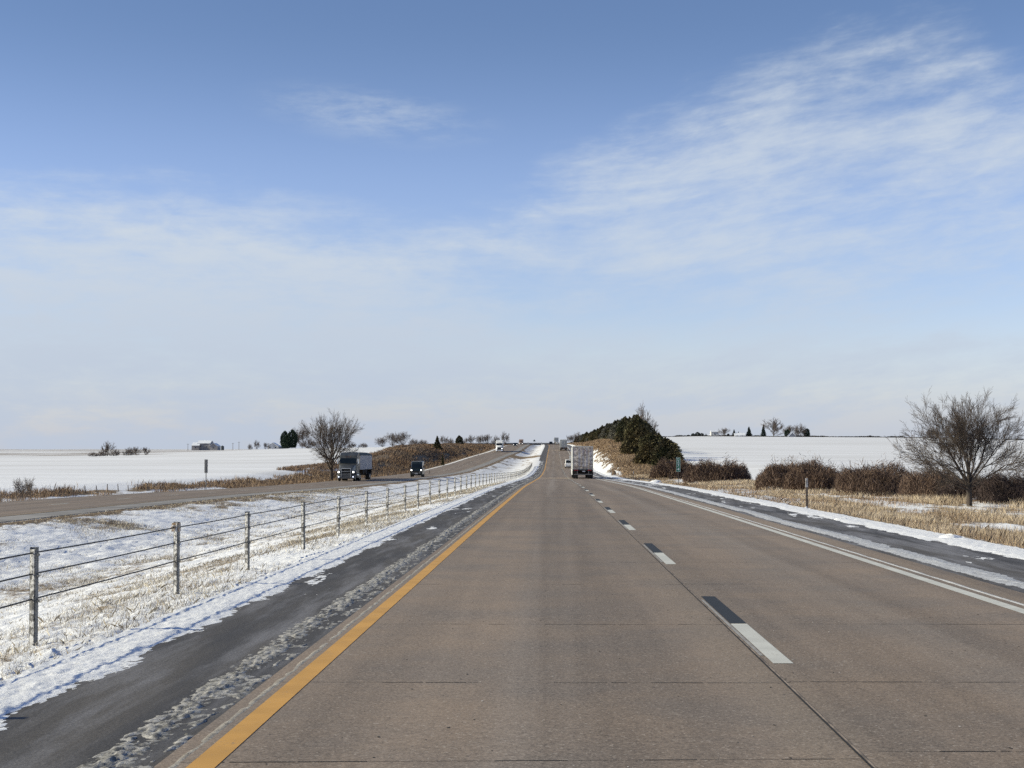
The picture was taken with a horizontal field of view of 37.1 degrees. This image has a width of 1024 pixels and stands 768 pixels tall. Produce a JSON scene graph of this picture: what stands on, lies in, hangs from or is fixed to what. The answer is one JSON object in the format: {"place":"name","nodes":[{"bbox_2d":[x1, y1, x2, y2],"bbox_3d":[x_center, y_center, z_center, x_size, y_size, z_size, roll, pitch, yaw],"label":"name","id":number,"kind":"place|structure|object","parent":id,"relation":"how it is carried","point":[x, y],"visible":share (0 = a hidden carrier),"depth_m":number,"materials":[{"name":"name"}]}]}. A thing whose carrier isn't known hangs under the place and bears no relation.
{"place":"outdoors","nodes":[
{"label":"outdoors","id":0,"kind":"place"},
{"bbox_2d":[0,481,508,681],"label":"stubble","id":1,"kind":"object","parent":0,"point":[359,522],"visible":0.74,"depth_m":37.01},
{"bbox_2d":[0,444,512,502],"bbox_3d":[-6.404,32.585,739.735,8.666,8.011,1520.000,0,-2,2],"label":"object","id":2,"kind":"object","parent":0,"point":[232,488],"visible":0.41,"depth_m":135.31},
{"bbox_2d":[0,444,526,516],"bbox_3d":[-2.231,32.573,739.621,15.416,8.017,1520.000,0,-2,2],"label":"opposite road","id":3,"kind":"structure","parent":0,"point":[26,507],"depth_m":106.36,"materials":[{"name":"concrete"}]},
{"bbox_2d":[337,452,371,480],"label":"semi truck","id":4,"kind":"object","parent":3,"relation":"on","point":[354,466],"visible":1,"depth_m":211.26,"materials":[{"name":"metal"}]},
{"bbox_2d":[495,440,503,451],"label":"semi truck","id":5,"kind":"object","parent":3,"relation":"on","point":[499,444],"visible":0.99,"depth_m":548.05,"materials":[{"name":"silver metal"}]},
{"bbox_2d":[0,444,529,521],"bbox_3d":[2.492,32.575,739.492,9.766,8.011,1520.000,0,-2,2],"label":"opposite inner shoulder","id":6,"kind":"object","parent":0,"point":[38,515],"visible":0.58,"depth_m":85.67},
{"bbox_2d":[0,444,548,767],"bbox_3d":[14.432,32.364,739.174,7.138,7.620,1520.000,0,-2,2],"label":"shoulder","id":7,"kind":"object","parent":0,"point":[83,722],"visible":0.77,"depth_m":12.36},
{"bbox_2d":[0,461,541,730],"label":"snow on left shoulder","id":8,"kind":"structure","parent":7,"relation":"on","point":[62,674],"depth_m":15.35},
{"bbox_2d":[77,465,543,767],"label":"dirty snow ridge","id":9,"kind":"structure","parent":7,"relation":"on","point":[123,752],"depth_m":11.59,"materials":[{"name":"snow"}]},
{"bbox_2d":[168,485,524,767],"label":"frost by yellow line","id":10,"kind":"object","parent":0,"point":[208,737],"visible":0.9,"depth_m":11.93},
{"bbox_2d":[409,461,424,476],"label":"van","id":11,"kind":"object","parent":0,"point":[417,468],"visible":1,"depth_m":257.07,"materials":[{"name":"black metal"}]},
{"bbox_2d":[0,436,1023,680],"bbox_3d":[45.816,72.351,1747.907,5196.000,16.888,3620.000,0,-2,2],"label":"snowy ground","id":12,"kind":"structure","parent":0,"point":[68,468],"depth_m":76.34,"materials":[{"name":"snow"}]},
{"bbox_2d":[12,477,35,498],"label":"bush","id":13,"kind":"object","parent":12,"relation":"on","point":[20,488],"visible":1,"depth_m":106.65,"materials":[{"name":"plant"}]},
{"bbox_2d":[29,547,39,645],"bbox_3d":[-4.763,2.291,15.199,0.112,1.320,0.098,0,-3,0],"label":"barrier post","id":14,"kind":"object","parent":12,"relation":"on","point":[33,596],"visible":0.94,"depth_m":15.18,"materials":[{"name":"metal"}]},
{"bbox_2d":[101,442,114,455],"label":"bare tree","id":15,"kind":"object","parent":12,"relation":"on","point":[107,446],"visible":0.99,"depth_m":578.50,"materials":[{"name":"brown plant"}]},
{"bbox_2d":[109,449,119,455],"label":"bare bush","id":16,"kind":"object","parent":12,"relation":"on","point":[115,452],"visible":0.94,"depth_m":575.24,"materials":[{"name":"brown plant"}]},
{"bbox_2d":[122,447,134,455],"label":"bare bush","id":17,"kind":"object","parent":12,"relation":"on","point":[127,452],"visible":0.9,"depth_m":579.05,"materials":[{"name":"brown plant"}]},
{"bbox_2d":[131,447,140,454],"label":"bare tree","id":18,"kind":"object","parent":12,"relation":"on","point":[135,451],"visible":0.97,"depth_m":572.74,"materials":[{"name":"brown plant"}]},
{"bbox_2d":[170,522,180,594],"bbox_3d":[-4.607,2.552,20.881,0.144,1.320,0.119,0,-2,4],"label":"barrier post","id":19,"kind":"object","parent":12,"relation":"on","point":[176,530],"visible":0.91,"depth_m":20.88,"materials":[{"name":"metal"}]},
{"bbox_2d":[0,468,529,608],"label":"barrier cable","id":20,"kind":"object","parent":19,"relation":"attached to","point":[183,559],"visible":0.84,"depth_m":20.02,"materials":[{"name":"metal"}]},
{"bbox_2d":[0,467,529,581],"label":"barrier cable","id":21,"kind":"object","parent":19,"relation":"attached to","point":[183,541],"visible":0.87,"depth_m":20.03,"materials":[{"name":"metal"}]},
{"bbox_2d":[0,466,529,559],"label":"barrier cable","id":22,"kind":"object","parent":19,"relation":"attached to","point":[181,526],"visible":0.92,"depth_m":19.85,"materials":[{"name":"metal"}]},
{"bbox_2d":[0,466,388,501],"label":"brown weeds","id":23,"kind":"object","parent":12,"relation":"on","point":[65,490],"visible":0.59,"depth_m":164.88,"materials":[{"name":"plant"}]},
{"bbox_2d":[191,442,199,449],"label":"barn wing","id":24,"kind":"structure","parent":12,"relation":"on","point":[195,445],"depth_m":1500.81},
{"bbox_2d":[197,440,213,449],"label":"barn","id":25,"kind":"structure","parent":12,"relation":"on","point":[205,444],"depth_m":1504.72,"materials":[{"name":"grey"}]},
{"bbox_2d":[204,459,207,477],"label":"sign post","id":26,"kind":"object","parent":12,"relation":"on","point":[206,466],"visible":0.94,"depth_m":137.59,"materials":[{"name":"metal"}]},
{"bbox_2d":[210,443,219,449],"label":"barn annex","id":27,"kind":"object","parent":12,"relation":"on","point":[214,446],"visible":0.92,"depth_m":1502.38,"materials":[{"name":"grey"}]},
{"bbox_2d":[245,511,250,569],"bbox_3d":[-4.493,2.832,25.921,0.112,1.320,0.098,-1,-3,3],"label":"barrier post","id":28,"kind":"object","parent":12,"relation":"on","point":[247,544],"visible":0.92,"depth_m":25.90,"materials":[{"name":"metal"}]},
{"bbox_2d":[254,440,259,448],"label":"bare tree","id":29,"kind":"object","parent":12,"relation":"on","point":[257,444],"visible":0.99,"depth_m":1154.78,"materials":[{"name":"brown plant"}]},
{"bbox_2d":[267,443,279,448],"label":"farmhouse","id":30,"kind":"object","parent":12,"relation":"on","point":[274,446],"visible":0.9,"depth_m":1230.21,"materials":[{"name":"white"}]},
{"bbox_2d":[280,431,287,448],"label":"pine tree","id":31,"kind":"object","parent":12,"relation":"on","point":[283,433],"visible":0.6,"depth_m":1002.45,"materials":[{"name":"green plant"}]},
{"bbox_2d":[282,434,293,448],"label":"pine tree","id":32,"kind":"object","parent":12,"relation":"on","point":[288,437],"visible":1,"depth_m":992.38,"materials":[{"name":"green plant"}]},
{"bbox_2d":[286,429,297,447],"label":"pine tree","id":33,"kind":"object","parent":12,"relation":"on","point":[295,440],"visible":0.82,"depth_m":1002.25,"materials":[{"name":"green plant"}]},
{"bbox_2d":[294,427,308,446],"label":"bare tree","id":34,"kind":"object","parent":12,"relation":"on","point":[302,437],"visible":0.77,"depth_m":1013.54,"materials":[{"name":"brown plant"}]},
{"bbox_2d":[301,502,305,548],"bbox_3d":[-4.308,3.097,31.509,0.112,1.320,0.098,-1,-2,6],"label":"barrier post","id":35,"kind":"object","parent":12,"relation":"on","point":[303,524],"visible":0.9,"depth_m":31.49,"materials":[{"name":"metal"}]},
{"bbox_2d":[300,438,317,447],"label":"bare bush","id":36,"kind":"object","parent":12,"relation":"on","point":[309,442],"visible":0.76,"depth_m":961.93,"materials":[{"name":"brown plant"}]},
{"bbox_2d":[299,408,365,479],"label":"bare tree","id":37,"kind":"object","parent":12,"relation":"on","point":[328,436],"visible":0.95,"depth_m":235.80,"materials":[{"name":"brown plant"}]},
{"bbox_2d":[336,496,340,536],"bbox_3d":[-4.176,3.369,36.703,0.112,1.320,0.098,1,-2,0],"label":"barrier post","id":38,"kind":"object","parent":12,"relation":"on","point":[338,518],"visible":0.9,"depth_m":36.69,"materials":[{"name":"metal"}]},
{"bbox_2d":[365,491,368,525],"bbox_3d":[-4.032,3.627,42.292,0.112,1.320,0.098,1,-2,-2],"label":"barrier post","id":39,"kind":"object","parent":12,"relation":"on","point":[366,507],"visible":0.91,"depth_m":42.27,"materials":[{"name":"metal"}]},
{"bbox_2d":[374,437,386,446],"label":"bare tree","id":40,"kind":"object","parent":12,"relation":"on","point":[382,440],"visible":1,"depth_m":701.04,"materials":[{"name":"brown plant"}]},
{"bbox_2d":[386,488,389,518],"bbox_3d":[-3.866,3.887,47.390,0.112,1.320,0.098,1,-3,-3],"label":"barrier post","id":41,"kind":"object","parent":12,"relation":"on","point":[387,498],"visible":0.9,"depth_m":47.37,"materials":[{"name":"metal"}]},
{"bbox_2d":[385,432,401,446],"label":"bare tree","id":42,"kind":"object","parent":12,"relation":"on","point":[392,437],"visible":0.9,"depth_m":705.54,"materials":[{"name":"brown plant"}]},
{"bbox_2d":[277,443,510,477],"bbox_3d":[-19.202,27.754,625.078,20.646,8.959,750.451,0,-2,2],"label":"bank grass","id":43,"kind":"structure","parent":12,"relation":"on","point":[402,462],"depth_m":392.66,"materials":[{"name":"plant"}]},
{"bbox_2d":[392,432,409,444],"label":"bare tree","id":44,"kind":"object","parent":12,"relation":"on","point":[403,437],"visible":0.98,"depth_m":701.25,"materials":[{"name":"brown plant"}]},
{"bbox_2d":[404,485,406,512],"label":"barrier post","id":45,"kind":"object","parent":12,"relation":"on","point":[405,486],"visible":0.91,"depth_m":53.35,"materials":[{"name":"metal"}]},
{"bbox_2d":[407,439,418,443],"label":"bare bush","id":46,"kind":"object","parent":12,"relation":"on","point":[412,441],"visible":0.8,"depth_m":640.28,"materials":[{"name":"brown plant"}]},
{"bbox_2d":[417,483,419,508],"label":"barrier post","id":47,"kind":"object","parent":12,"relation":"on","point":[418,484],"visible":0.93,"depth_m":58.14,"materials":[{"name":"metal"}]},
{"bbox_2d":[429,481,431,504],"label":"barrier post","id":48,"kind":"object","parent":12,"relation":"on","point":[430,487],"visible":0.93,"depth_m":63.74,"materials":[{"name":"metal"}]},
{"bbox_2d":[432,436,442,448],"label":"cedar tree","id":49,"kind":"object","parent":12,"relation":"on","point":[437,444],"visible":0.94,"depth_m":469.94,"materials":[{"name":"green plant"}]},
{"bbox_2d":[438,480,440,500],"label":"barrier post","id":50,"kind":"object","parent":12,"relation":"on","point":[439,489],"visible":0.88,"depth_m":69.14,"materials":[{"name":"metal"}]},
{"bbox_2d":[446,478,448,497],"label":"barrier post","id":51,"kind":"object","parent":12,"relation":"on","point":[447,489],"visible":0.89,"depth_m":74.43,"materials":[{"name":"metal"}]},
{"bbox_2d":[454,477,455,495],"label":"barrier post","id":52,"kind":"object","parent":12,"relation":"on","point":[455,486],"visible":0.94,"depth_m":79.81,"materials":[{"name":"metal"}]},
{"bbox_2d":[455,435,463,443],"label":"cedar tree","id":53,"kind":"object","parent":12,"relation":"on","point":[460,440],"visible":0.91,"depth_m":599.63,"materials":[{"name":"green plant"}]},
{"bbox_2d":[460,476,461,493],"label":"barrier post","id":54,"kind":"object","parent":12,"relation":"on","point":[461,484],"visible":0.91,"depth_m":85.21,"materials":[{"name":"metal"}]},
{"bbox_2d":[474,435,483,443],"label":"bare tree","id":55,"kind":"object","parent":12,"relation":"on","point":[479,439],"visible":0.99,"depth_m":819.85,"materials":[{"name":"brown plant"}]},
{"bbox_2d":[480,434,491,443],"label":"bare tree","id":56,"kind":"object","parent":12,"relation":"on","point":[486,438],"visible":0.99,"depth_m":819.65,"materials":[{"name":"brown plant"}]},
{"bbox_2d":[491,435,499,444],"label":"bare tree","id":57,"kind":"object","parent":12,"relation":"on","point":[496,438],"visible":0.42,"depth_m":799.12,"materials":[{"name":"brown plant"}]},
{"bbox_2d":[500,431,508,445],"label":"bare tree","id":58,"kind":"object","parent":12,"relation":"on","point":[506,437],"visible":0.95,"depth_m":839.53,"materials":[{"name":"brown plant"}]},
{"bbox_2d":[475,442,553,444],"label":"overpass","id":59,"kind":"object","parent":12,"relation":"on","point":[541,443],"visible":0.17,"depth_m":1294.52,"materials":[{"name":"concrete"}]},
{"bbox_2d":[567,435,576,442],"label":"bare tree","id":60,"kind":"object","parent":12,"relation":"on","point":[571,438],"visible":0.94,"depth_m":878.54,"materials":[{"name":"brown plant"}]},
{"bbox_2d":[595,426,605,438],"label":"cedar tree","id":61,"kind":"object","parent":12,"relation":"on","point":[598,432],"visible":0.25,"depth_m":556.90,"materials":[{"name":"green plant"}]},
{"bbox_2d":[601,423,612,438],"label":"cedar tree","id":62,"kind":"object","parent":12,"relation":"on","point":[605,430],"visible":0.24,"depth_m":468.68,"materials":[{"name":"green plant"}]},
{"bbox_2d":[567,438,655,475],"bbox_3d":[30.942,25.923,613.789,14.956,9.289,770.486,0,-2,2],"label":"bank grass","id":63,"kind":"structure","parent":12,"relation":"on","point":[612,448],"depth_m":324.27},
{"bbox_2d":[607,420,622,439],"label":"cedar tree","id":64,"kind":"object","parent":12,"relation":"on","point":[613,432],"visible":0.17,"depth_m":403.89,"materials":[{"name":"green plant"}]},
{"bbox_2d":[613,418,628,441],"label":"cedar tree","id":65,"kind":"object","parent":12,"relation":"on","point":[619,433],"visible":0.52,"depth_m":389.04,"materials":[{"name":"green plant"}]},
{"bbox_2d":[619,423,642,453],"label":"cedar tree","id":66,"kind":"object","parent":12,"relation":"on","point":[623,441],"visible":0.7,"depth_m":329.99,"materials":[{"name":"green plant"}]},
{"bbox_2d":[621,414,651,454],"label":"cedar tree","id":67,"kind":"object","parent":12,"relation":"on","point":[637,421],"visible":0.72,"depth_m":328.46,"materials":[{"name":"green plant"}]},
{"bbox_2d":[634,403,659,433],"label":"bare tree","id":68,"kind":"object","parent":12,"relation":"on","point":[643,414],"visible":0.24,"depth_m":349.08,"materials":[{"name":"brown plant"}]},
{"bbox_2d":[632,432,663,464],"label":"cedar tree","id":69,"kind":"object","parent":12,"relation":"on","point":[648,443],"visible":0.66,"depth_m":273.14,"materials":[{"name":"green plant"}]},
{"bbox_2d":[640,420,656,434],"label":"cedar tree","id":70,"kind":"object","parent":12,"relation":"on","point":[654,432],"visible":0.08,"depth_m":338.48,"materials":[{"name":"green plant"}]},
{"bbox_2d":[640,433,663,457],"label":"cedar tree","id":71,"kind":"object","parent":12,"relation":"on","point":[659,436],"visible":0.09,"depth_m":298.39,"materials":[{"name":"green plant"}]},
{"bbox_2d":[649,437,685,465],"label":"cedar tree","id":72,"kind":"object","parent":12,"relation":"on","point":[665,444],"visible":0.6,"depth_m":263.48,"materials":[{"name":"green plant"}]},
{"bbox_2d":[647,453,697,478],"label":"brush thicket","id":73,"kind":"object","parent":12,"relation":"on","point":[665,468],"visible":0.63,"depth_m":209.50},
{"bbox_2d":[663,448,684,461],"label":"cedar tree","id":74,"kind":"object","parent":12,"relation":"on","point":[672,453],"visible":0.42,"depth_m":247.00,"materials":[{"name":"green plant"}]},
{"bbox_2d":[676,457,679,483],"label":"mile marker","id":75,"kind":"object","parent":12,"relation":"on","point":[678,464],"visible":0.98,"depth_m":129.48,"materials":[{"name":"green metal"}]},
{"bbox_2d":[710,431,718,435],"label":"barn","id":76,"kind":"structure","parent":12,"relation":"on","point":[713,433],"depth_m":1300.16,"materials":[{"name":"white"}]},
{"bbox_2d":[680,451,753,482],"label":"brush thicket","id":77,"kind":"object","parent":12,"relation":"on","point":[707,471],"visible":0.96,"depth_m":179.63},
{"bbox_2d":[718,428,729,435],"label":"bare tree","id":78,"kind":"object","parent":12,"relation":"on","point":[723,430],"visible":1,"depth_m":1265.78,"materials":[{"name":"brown plant"}]},
{"bbox_2d":[734,433,745,436],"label":"farmhouse","id":79,"kind":"object","parent":12,"relation":"on","point":[740,434],"visible":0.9,"depth_m":1291.20,"materials":[{"name":"white"}]},
{"bbox_2d":[745,427,752,435],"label":"spruce tree","id":80,"kind":"object","parent":12,"relation":"on","point":[748,433],"visible":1,"depth_m":1293.42,"materials":[{"name":"green plant"}]},
{"bbox_2d":[760,427,765,436],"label":"pine tree","id":81,"kind":"object","parent":12,"relation":"on","point":[763,433],"visible":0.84,"depth_m":1283.17,"materials":[{"name":"green plant"}]},
{"bbox_2d":[760,418,782,436],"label":"bare tree","id":82,"kind":"object","parent":12,"relation":"on","point":[775,429],"visible":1,"depth_m":1243.75,"materials":[{"name":"brown plant"}]},
{"bbox_2d":[753,455,802,489],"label":"brush thicket","id":83,"kind":"object","parent":12,"relation":"on","point":[773,475],"visible":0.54,"depth_m":119.82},
{"bbox_2d":[784,429,789,436],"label":"pine tree","id":84,"kind":"object","parent":12,"relation":"on","point":[786,432],"visible":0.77,"depth_m":1262.40,"materials":[{"name":"green plant"}]},
{"bbox_2d":[779,426,795,433],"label":"bare tree","id":85,"kind":"object","parent":12,"relation":"on","point":[789,428],"visible":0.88,"depth_m":1273.52,"materials":[{"name":"brown plant"}]},
{"bbox_2d":[794,422,806,436],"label":"bare tree","id":86,"kind":"object","parent":12,"relation":"on","point":[799,431],"visible":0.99,"depth_m":1261.54,"materials":[{"name":"brown plant"}]},
{"bbox_2d":[805,478,807,507],"bbox_3d":[10.565,4.063,54.606,0.090,1.370,0.060,0,-2,2],"label":"marker post","id":87,"kind":"object","parent":12,"relation":"on","point":[806,482],"visible":0.68,"depth_m":54.59,"materials":[{"name":"grey metal"}]},
{"bbox_2d":[803,428,809,436],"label":"pine tree","id":88,"kind":"object","parent":12,"relation":"on","point":[808,433],"visible":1,"depth_m":1261.89,"materials":[{"name":"green plant"}]},
{"bbox_2d":[780,451,841,490],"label":"brush thicket","id":89,"kind":"object","parent":12,"relation":"on","point":[820,475],"visible":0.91,"depth_m":108.01,"materials":[{"name":"plant"}]},
{"bbox_2d":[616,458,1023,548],"bbox_3d":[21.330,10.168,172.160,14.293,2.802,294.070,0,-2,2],"label":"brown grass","id":90,"kind":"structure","parent":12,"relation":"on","point":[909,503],"depth_m":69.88,"materials":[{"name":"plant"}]},
{"bbox_2d":[621,466,1023,546],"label":"dry grass","id":91,"kind":"structure","parent":12,"relation":"on","point":[950,500],"depth_m":61.64,"materials":[{"name":"plant"}]},
{"bbox_2d":[662,435,1021,439],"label":"ridge hedge","id":92,"kind":"object","parent":12,"relation":"on","point":[901,436],"visible":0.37,"depth_m":1291.11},
{"bbox_2d":[833,455,910,495],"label":"brush thicket","id":93,"kind":"object","parent":12,"relation":"on","point":[874,478],"visible":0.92,"depth_m":94.87,"materials":[{"name":"plant"}]},
{"bbox_2d":[896,465,958,498],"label":"brush thicket","id":94,"kind":"object","parent":12,"relation":"on","point":[918,484],"visible":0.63,"depth_m":88.60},
{"bbox_2d":[939,533,961,537],"bbox_3d":[9.553,3.354,33.138,0.675,0.214,0.534,0,-2,2],"label":"snow lump","id":95,"kind":"object","parent":12,"relation":"on","point":[951,535],"visible":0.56,"depth_m":33.06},
{"bbox_2d":[885,386,1023,505],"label":"bare tree","id":96,"kind":"object","parent":12,"relation":"on","point":[960,429],"visible":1,"depth_m":72.85,"materials":[{"name":"brown plant"}]},
{"bbox_2d":[934,468,998,500],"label":"brush thicket","id":97,"kind":"object","parent":12,"relation":"on","point":[951,491],"visible":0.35,"depth_m":81.77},
{"bbox_2d":[973,460,1023,504],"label":"brush thicket","id":98,"kind":"object","parent":12,"relation":"on","point":[1005,489],"visible":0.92,"depth_m":76.65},
{"bbox_2d":[1017,475,1023,503],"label":"brush thicket","id":99,"kind":"object","parent":12,"relation":"on","point":[1022,493],"visible":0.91,"depth_m":71.85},
{"bbox_2d":[0,0,1023,448],"label":"sky","id":100,"kind":"structure","parent":0,"point":[225,223],"materials":[{"name":"blue"}]},
{"bbox_2d":[154,444,1023,767],"bbox_3d":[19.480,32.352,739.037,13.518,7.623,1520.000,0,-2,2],"label":"road","id":101,"kind":"structure","parent":0,"point":[554,614],"depth_m":13.08,"materials":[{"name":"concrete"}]},
{"bbox_2d":[559,439,566,450],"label":"semi truck","id":102,"kind":"object","parent":101,"relation":"on","point":[563,443],"visible":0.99,"depth_m":572.21,"materials":[{"name":"metal"}]},
{"bbox_2d":[564,460,570,467],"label":"pickup truck","id":103,"kind":"object","parent":101,"relation":"on","point":[567,463],"visible":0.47,"depth_m":344.42,"materials":[{"name":"white metal"}]},
{"bbox_2d":[569,446,592,478],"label":"semi truck","id":104,"kind":"object","parent":101,"relation":"on","point":[581,458],"visible":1,"depth_m":192.63,"materials":[{"name":"metal"}]},
{"bbox_2d":[596,478,1023,605],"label":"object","id":105,"kind":"structure","parent":101,"relation":"on","point":[869,557],"depth_m":25.29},
{"bbox_2d":[567,445,1023,592],"bbox_3d":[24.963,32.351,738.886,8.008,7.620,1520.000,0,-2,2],"label":"shoulder","id":106,"kind":"object","parent":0,"point":[1013,568],"visible":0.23,"depth_m":32.01},
{"bbox_2d":[568,447,1023,588],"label":"grey ice strip","id":107,"kind":"object","parent":106,"relation":"on","point":[993,577],"visible":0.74,"depth_m":29.32,"materials":[{"name":"ice"}]},
{"bbox_2d":[593,468,1023,562],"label":"snow on right shoulder","id":108,"kind":"structure","parent":106,"relation":"on","point":[994,548],"depth_m":38.65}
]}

